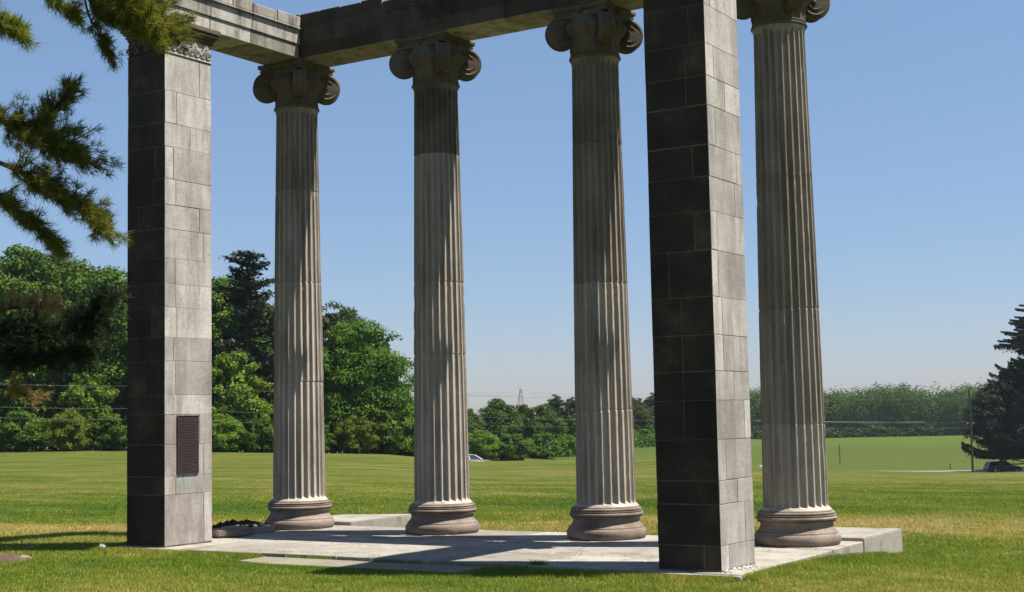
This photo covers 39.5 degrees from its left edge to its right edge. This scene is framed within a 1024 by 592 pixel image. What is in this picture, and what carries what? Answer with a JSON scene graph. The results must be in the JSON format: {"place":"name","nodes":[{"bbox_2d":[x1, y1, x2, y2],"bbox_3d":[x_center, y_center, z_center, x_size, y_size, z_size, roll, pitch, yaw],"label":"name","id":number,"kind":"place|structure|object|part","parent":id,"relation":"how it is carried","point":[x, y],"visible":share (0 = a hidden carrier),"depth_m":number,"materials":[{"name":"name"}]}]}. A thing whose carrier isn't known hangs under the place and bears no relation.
{"place":"outdoors","nodes":[
{"label":"outdoors","id":0,"kind":"place"},
{"bbox_2d":[0,417,1023,591],"bbox_3d":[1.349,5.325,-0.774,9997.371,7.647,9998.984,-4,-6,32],"label":"ground","id":1,"kind":"structure","parent":0,"point":[891,458],"depth_m":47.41,"materials":[{"name":"green plant"}]},
{"bbox_2d":[0,553,25,562],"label":"brown rock","id":2,"kind":"object","parent":1,"relation":"on","point":[9,557],"visible":0.57,"depth_m":16.77,"materials":[{"name":"brown stone"}]},
{"bbox_2d":[0,255,33,397],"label":"broadleaf tree","id":3,"kind":"object","parent":1,"relation":"on","point":[1,257],"visible":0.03,"depth_m":122.54,"materials":[{"name":"green plant"}]},
{"bbox_2d":[0,409,47,451],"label":"shrub","id":4,"kind":"object","parent":1,"relation":"on","point":[28,437],"visible":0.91,"depth_m":113.66,"materials":[{"name":"green plant"}]},
{"bbox_2d":[20,555,31,559],"bbox_3d":[-5.827,3.157,17.076,0.155,0.115,0.221,2,-6,-37],"label":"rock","id":5,"kind":"object","parent":1,"relation":"on","point":[25,556],"visible":0.35,"depth_m":17.03,"materials":[{"name":"stone"}]},
{"bbox_2d":[19,254,68,448],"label":"broadleaf tree","id":6,"kind":"object","parent":1,"relation":"on","point":[57,261],"visible":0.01,"depth_m":138.10,"materials":[{"name":"green plant"}]},
{"bbox_2d":[0,243,102,450],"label":"broadleaf tree","id":7,"kind":"object","parent":1,"relation":"on","point":[24,269],"visible":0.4,"depth_m":119.94,"materials":[{"name":"green plant"}]},
{"bbox_2d":[41,407,94,451],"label":"shrub","id":8,"kind":"object","parent":1,"relation":"on","point":[68,433],"visible":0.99,"depth_m":111.55,"materials":[{"name":"green plant"}]},
{"bbox_2d":[18,255,120,418],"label":"broadleaf tree","id":9,"kind":"object","parent":1,"relation":"on","point":[80,265],"visible":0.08,"depth_m":125.74,"materials":[{"name":"green plant"}]},
{"bbox_2d":[28,264,126,425],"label":"broadleaf tree","id":10,"kind":"object","parent":1,"relation":"on","point":[110,277],"visible":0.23,"depth_m":120.29,"materials":[{"name":"green plant"}]},
{"bbox_2d":[55,371,120,449],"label":"broadleaf tree","id":11,"kind":"object","parent":1,"relation":"on","point":[83,393],"visible":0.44,"depth_m":115.88,"materials":[{"name":"green plant"}]},
{"bbox_2d":[99,543,106,548],"bbox_3d":[-5.192,3.209,18.128,0.089,0.137,0.097,-2,-5,8],"label":"white stone","id":12,"kind":"object","parent":1,"relation":"on","point":[102,545],"visible":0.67,"depth_m":18.10,"materials":[{"name":"white stone"}]},
{"bbox_2d":[0,0,206,412],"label":"white pine","id":13,"kind":"object","parent":1,"relation":"on","point":[150,22],"visible":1,"depth_m":13.79,"materials":[{"name":"green plant"}]},
{"bbox_2d":[84,415,126,450],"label":"shrub","id":14,"kind":"object","parent":1,"relation":"on","point":[112,436],"visible":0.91,"depth_m":112.76,"materials":[{"name":"green plant"}]},
{"bbox_2d":[99,294,216,421],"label":"broadleaf tree","id":15,"kind":"object","parent":1,"relation":"on","point":[121,348],"visible":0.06,"depth_m":122.49,"materials":[{"name":"green plant"}]},
{"bbox_2d":[212,413,244,452],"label":"shrub","id":16,"kind":"object","parent":1,"relation":"on","point":[226,442],"visible":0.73,"depth_m":112.85,"materials":[{"name":"green plant"}]},
{"bbox_2d":[0,414,469,455],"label":"undergrowth","id":17,"kind":"object","parent":1,"relation":"on","point":[41,448],"visible":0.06,"depth_m":117.93,"materials":[{"name":"green plant"}]},
{"bbox_2d":[211,278,260,401],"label":"broadleaf tree","id":18,"kind":"object","parent":1,"relation":"on","point":[218,303],"visible":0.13,"depth_m":120.30,"materials":[{"name":"green plant"}]},
{"bbox_2d":[212,519,269,527],"bbox_3d":[-3.913,3.365,20.630,1.243,0.236,0.915,-4,-6,32],"label":"earth mound","id":19,"kind":"object","parent":1,"relation":"on","point":[246,522],"visible":0.28,"depth_m":20.61,"materials":[{"name":"soil"}]},
{"bbox_2d":[211,250,274,451],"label":"pine tree","id":20,"kind":"object","parent":1,"relation":"on","point":[243,308],"visible":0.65,"depth_m":120.95,"materials":[{"name":"green plant"}]},
{"bbox_2d":[212,350,273,451],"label":"broadleaf tree","id":21,"kind":"object","parent":1,"relation":"on","point":[230,372],"visible":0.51,"depth_m":115.50,"materials":[{"name":"green plant"}]},
{"bbox_2d":[213,275,273,411],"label":"broadleaf tree","id":22,"kind":"object","parent":1,"relation":"on","point":[252,340],"visible":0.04,"depth_m":124.83,"materials":[{"name":"green plant"}]},
{"bbox_2d":[229,296,273,428],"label":"broadleaf tree","id":23,"kind":"object","parent":1,"relation":"on","point":[269,373],"visible":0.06,"depth_m":124.40,"materials":[{"name":"green plant"}]},
{"bbox_2d":[235,417,273,452],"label":"shrub","id":24,"kind":"object","parent":1,"relation":"on","point":[259,439],"visible":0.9,"depth_m":113.62,"materials":[{"name":"green plant"}]},
{"bbox_2d":[324,425,339,452],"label":"shrub","id":25,"kind":"object","parent":1,"relation":"on","point":[330,441],"visible":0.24,"depth_m":116.18,"materials":[{"name":"green plant"}]},
{"bbox_2d":[322,300,377,452],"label":"broadleaf tree","id":26,"kind":"object","parent":1,"relation":"on","point":[329,320],"visible":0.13,"depth_m":125.38,"materials":[{"name":"green plant"}]},
{"bbox_2d":[323,306,390,453],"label":"broadleaf tree","id":27,"kind":"object","parent":1,"relation":"on","point":[353,311],"visible":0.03,"depth_m":134.93,"materials":[{"name":"green plant"}]},
{"bbox_2d":[334,414,382,453],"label":"shrub","id":28,"kind":"object","parent":1,"relation":"on","point":[353,431],"visible":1,"depth_m":116.69,"materials":[{"name":"green plant"}]},
{"bbox_2d":[239,557,479,573],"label":"step slab","id":29,"kind":"structure","parent":1,"relation":"on","point":[372,565],"depth_m":15.67,"materials":[{"name":"concrete"}]},
{"bbox_2d":[323,318,413,450],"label":"broadleaf tree","id":30,"kind":"object","parent":1,"relation":"on","point":[348,372],"visible":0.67,"depth_m":120.44,"materials":[{"name":"green plant"}]},
{"bbox_2d":[331,514,410,526],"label":"corner slab","id":31,"kind":"structure","parent":1,"relation":"on","point":[388,520],"depth_m":21.71,"materials":[{"name":"stone"}]},
{"bbox_2d":[356,344,412,404],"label":"broadleaf tree","id":32,"kind":"object","parent":1,"relation":"on","point":[387,379],"visible":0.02,"depth_m":127.34,"materials":[{"name":"green plant"}]},
{"bbox_2d":[360,408,413,454],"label":"shrub","id":33,"kind":"object","parent":1,"relation":"on","point":[388,427],"visible":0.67,"depth_m":118.34,"materials":[{"name":"green plant"}]},
{"bbox_2d":[381,396,413,455],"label":"broadleaf tree","id":34,"kind":"object","parent":1,"relation":"on","point":[406,411],"visible":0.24,"depth_m":120.87,"materials":[{"name":"green plant"}]},
{"bbox_2d":[398,414,413,456],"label":"shrub","id":35,"kind":"object","parent":1,"relation":"on","point":[409,451],"visible":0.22,"depth_m":120.06,"materials":[{"name":"green plant"}]},
{"bbox_2d":[468,408,487,433],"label":"broadleaf tree","id":36,"kind":"object","parent":1,"relation":"on","point":[473,421],"visible":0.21,"depth_m":182.37,"materials":[{"name":"green plant"}]},
{"bbox_2d":[469,454,489,460],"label":"parked car","id":37,"kind":"object","parent":1,"relation":"on","point":[472,457],"visible":0.09,"depth_m":150.51,"materials":[{"name":"white paint"}]},
{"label":"window","id":38,"kind":"part","parent":37,"relation":"part of","materials":[{"name":"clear glass"}]},
{"bbox_2d":[468,430,499,458],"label":"shrub","id":39,"kind":"object","parent":1,"relation":"on","point":[483,446],"visible":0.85,"depth_m":174.19,"materials":[{"name":"green plant"}]},
{"bbox_2d":[119,525,862,575],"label":"stone platform","id":40,"kind":"structure","parent":1,"relation":"on","point":[426,549],"depth_m":16.87,"materials":[{"name":"grey stone"}]},
{"bbox_2d":[119,22,220,547],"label":"stone pier","id":41,"kind":"structure","parent":40,"relation":"on","point":[169,416],"depth_m":18.45,"materials":[{"name":"grey stone"}]},
{"bbox_2d":[154,0,300,64],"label":"architrave beam","id":42,"kind":"structure","parent":41,"relation":"on","point":[249,30],"depth_m":19.96,"materials":[{"name":"stone"}]},
{"bbox_2d":[212,527,253,537],"bbox_3d":[-3.876,3.240,19.563,0.588,0.095,0.689,-4,-6,32],"label":"broken slab","id":43,"kind":"object","parent":40,"relation":"on","point":[230,532],"depth_m":19.36,"materials":[{"name":"stone"}]},
{"bbox_2d":[221,525,275,532],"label":"broken slab","id":44,"kind":"structure","parent":40,"relation":"on","point":[260,529],"depth_m":20.03,"materials":[{"name":"stone"}]},
{"bbox_2d":[253,58,339,529],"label":"ionic column","id":45,"kind":"structure","parent":40,"relation":"on","point":[297,90],"depth_m":20.70,"materials":[{"name":"stone"}]},
{"bbox_2d":[265,0,642,66],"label":"architrave beam","id":46,"kind":"structure","parent":45,"relation":"on","point":[364,30],"depth_m":19.77,"materials":[{"name":"stone"}]},
{"bbox_2d":[285,555,550,565],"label":"joint weeds","id":47,"kind":"object","parent":40,"relation":"on","point":[540,562],"visible":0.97,"depth_m":15.84,"materials":[{"name":"green plant"}]},
{"bbox_2d":[389,30,481,534],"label":"ionic column","id":48,"kind":"structure","parent":40,"relation":"on","point":[437,66],"depth_m":19.36,"materials":[{"name":"stone"}]},
{"bbox_2d":[125,525,822,571],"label":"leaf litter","id":49,"kind":"object","parent":40,"relation":"on","point":[475,547],"visible":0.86,"depth_m":16.64,"materials":[{"name":"plant"}]},
{"bbox_2d":[545,0,646,540],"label":"ionic column","id":50,"kind":"structure","parent":40,"relation":"on","point":[597,37],"depth_m":18.02,"materials":[{"name":"stone"}]},
{"bbox_2d":[643,0,754,571],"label":"stone pier","id":51,"kind":"structure","parent":40,"relation":"on","point":[705,513],"depth_m":14.36,"materials":[{"name":"grey stone"}]},
{"bbox_2d":[724,564,757,572],"bbox_3d":[2.326,2.697,14.118,0.216,0.031,0.738,-4,-6,32],"label":"stone rubble","id":52,"kind":"object","parent":40,"relation":"on","point":[742,568],"visible":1,"depth_m":14.09,"materials":[{"name":"white stone"}]},
{"bbox_2d":[736,0,841,546],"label":"ionic column","id":53,"kind":"structure","parent":40,"relation":"on","point":[796,510],"depth_m":16.66,"materials":[{"name":"stone"}]},
{"bbox_2d":[477,398,523,441],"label":"broadleaf tree","id":54,"kind":"object","parent":1,"relation":"on","point":[502,413],"visible":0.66,"depth_m":186.17,"materials":[{"name":"green plant"}]},
{"bbox_2d":[2,499,1020,591],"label":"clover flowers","id":55,"kind":"object","parent":1,"relation":"on","point":[239,556],"visible":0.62,"depth_m":17.18,"materials":[{"name":"white plant"}]},
{"bbox_2d":[493,432,536,460],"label":"shrub","id":56,"kind":"object","parent":1,"relation":"on","point":[513,447],"visible":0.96,"depth_m":176.03,"materials":[{"name":"green plant"}]},
{"bbox_2d":[512,387,530,405],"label":"lattice pylon","id":57,"kind":"object","parent":1,"relation":"on","point":[520,395],"visible":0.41,"depth_m":618.37,"materials":[{"name":"metal"}]},
{"bbox_2d":[509,404,545,439],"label":"broadleaf tree","id":58,"kind":"object","parent":1,"relation":"on","point":[528,429],"visible":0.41,"depth_m":193.98,"materials":[{"name":"green plant"}]},
{"bbox_2d":[528,432,562,458],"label":"shrub","id":59,"kind":"object","parent":1,"relation":"on","point":[549,443],"visible":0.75,"depth_m":189.84,"materials":[{"name":"green plant"}]},
{"bbox_2d":[532,404,568,437],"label":"broadleaf tree","id":60,"kind":"object","parent":1,"relation":"on","point":[548,413],"visible":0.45,"depth_m":203.86,"materials":[{"name":"green plant"}]},
{"bbox_2d":[544,395,567,433],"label":"broadleaf tree","id":61,"kind":"object","parent":1,"relation":"on","point":[556,403],"visible":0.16,"depth_m":230.53,"materials":[{"name":"green plant"}]},
{"bbox_2d":[471,428,655,458],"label":"undergrowth","id":62,"kind":"object","parent":1,"relation":"on","point":[639,439],"visible":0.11,"depth_m":203.66,"materials":[{"name":"green plant"}]},
{"bbox_2d":[556,433,575,456],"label":"shrub","id":63,"kind":"object","parent":1,"relation":"on","point":[567,440],"visible":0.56,"depth_m":203.02,"materials":[{"name":"green plant"}]},
{"bbox_2d":[558,396,575,427],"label":"broadleaf tree","id":64,"kind":"object","parent":1,"relation":"on","point":[570,404],"visible":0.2,"depth_m":226.63,"materials":[{"name":"green plant"}]},
{"bbox_2d":[561,413,575,436],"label":"broadleaf tree","id":65,"kind":"object","parent":1,"relation":"on","point":[571,430],"visible":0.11,"depth_m":212.29,"materials":[{"name":"green plant"}]},
{"bbox_2d":[632,397,654,430],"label":"broadleaf tree","id":66,"kind":"object","parent":1,"relation":"on","point":[642,415],"visible":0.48,"depth_m":272.06,"materials":[{"name":"green plant"}]},
{"bbox_2d":[637,429,655,445],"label":"shrub","id":67,"kind":"object","parent":1,"relation":"on","point":[649,433],"visible":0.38,"depth_m":259.79,"materials":[{"name":"green plant"}]},
{"bbox_2d":[643,392,654,430],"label":"broadleaf tree","id":68,"kind":"object","parent":1,"relation":"on","point":[649,403],"visible":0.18,"depth_m":288.06,"materials":[{"name":"green plant"}]},
{"bbox_2d":[643,571,742,581],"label":"footing slab","id":69,"kind":"structure","parent":1,"relation":"on","point":[736,577],"depth_m":13.85,"materials":[{"name":"concrete"}]},
{"bbox_2d":[751,423,980,438],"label":"undergrowth","id":70,"kind":"object","parent":1,"relation":"on","point":[874,430],"visible":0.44,"depth_m":397.49,"materials":[{"name":"green plant"}]},
{"bbox_2d":[835,527,902,552],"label":"corner slab","id":71,"kind":"structure","parent":1,"relation":"on","point":[888,540],"depth_m":17.49,"materials":[{"name":"concrete"}]},
{"bbox_2d":[749,377,990,435],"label":"distant wood","id":72,"kind":"object","parent":1,"relation":"on","point":[899,407],"visible":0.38,"depth_m":403.68,"materials":[{"name":"green plant"}]},
{"bbox_2d":[967,390,973,471],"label":"utility pole","id":73,"kind":"object","parent":1,"relation":"on","point":[971,442],"visible":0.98,"depth_m":181.98,"materials":[{"name":"brown wood"}]},
{"bbox_2d":[961,378,1023,471],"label":"broadleaf tree","id":74,"kind":"object","parent":1,"relation":"on","point":[990,393],"visible":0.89,"depth_m":184.00,"materials":[{"name":"green plant"}]},
{"bbox_2d":[961,304,1023,469],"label":"spruce tree","id":75,"kind":"object","parent":1,"relation":"on","point":[1012,375],"visible":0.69,"depth_m":186.12,"materials":[{"name":"green plant"}]},
{"bbox_2d":[983,461,1021,471],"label":"parked car","id":76,"kind":"object","parent":1,"relation":"on","point":[991,466],"visible":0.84,"depth_m":187.36,"materials":[{"name":"blue paint"}]},
{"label":"window","id":77,"kind":"part","parent":76,"relation":"part of","materials":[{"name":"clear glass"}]},
{"bbox_2d":[0,0,1023,417],"label":"sky","id":78,"kind":"structure","parent":0,"point":[916,107],"materials":[{"name":"blue"}]},
{"bbox_2d":[917,469,1023,471],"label":"road","id":79,"kind":"structure","parent":0,"point":[1022,470],"depth_m":191.68,"materials":[{"name":"grey asphalt"}]},
{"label":"utility pole","id":80,"kind":"object","parent":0,"visible":0},
{"bbox_2d":[13,384,968,399],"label":"overhead wire","id":81,"kind":"object","parent":80,"relation":"attached to","point":[529,397],"visible":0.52,"depth_m":141.19,"materials":[{"name":"black metal"}]},
{"bbox_2d":[12,407,980,422],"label":"overhead wire","id":82,"kind":"object","parent":80,"relation":"attached to","point":[272,413],"visible":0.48,"depth_m":102.56,"materials":[{"name":"black metal"}]},
{"bbox_2d":[24,418,975,428],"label":"overhead wire","id":83,"kind":"object","parent":80,"relation":"attached to","point":[494,425],"visible":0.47,"depth_m":141.84,"materials":[{"name":"black metal"}]},
{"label":"lattice pylon","id":84,"kind":"object","parent":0,"visible":0},
{"bbox_2d":[268,392,647,395],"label":"power line","id":85,"kind":"object","parent":84,"relation":"attached to","point":[556,393],"visible":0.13,"depth_m":626.73,"materials":[{"name":"metal"}]}
]}

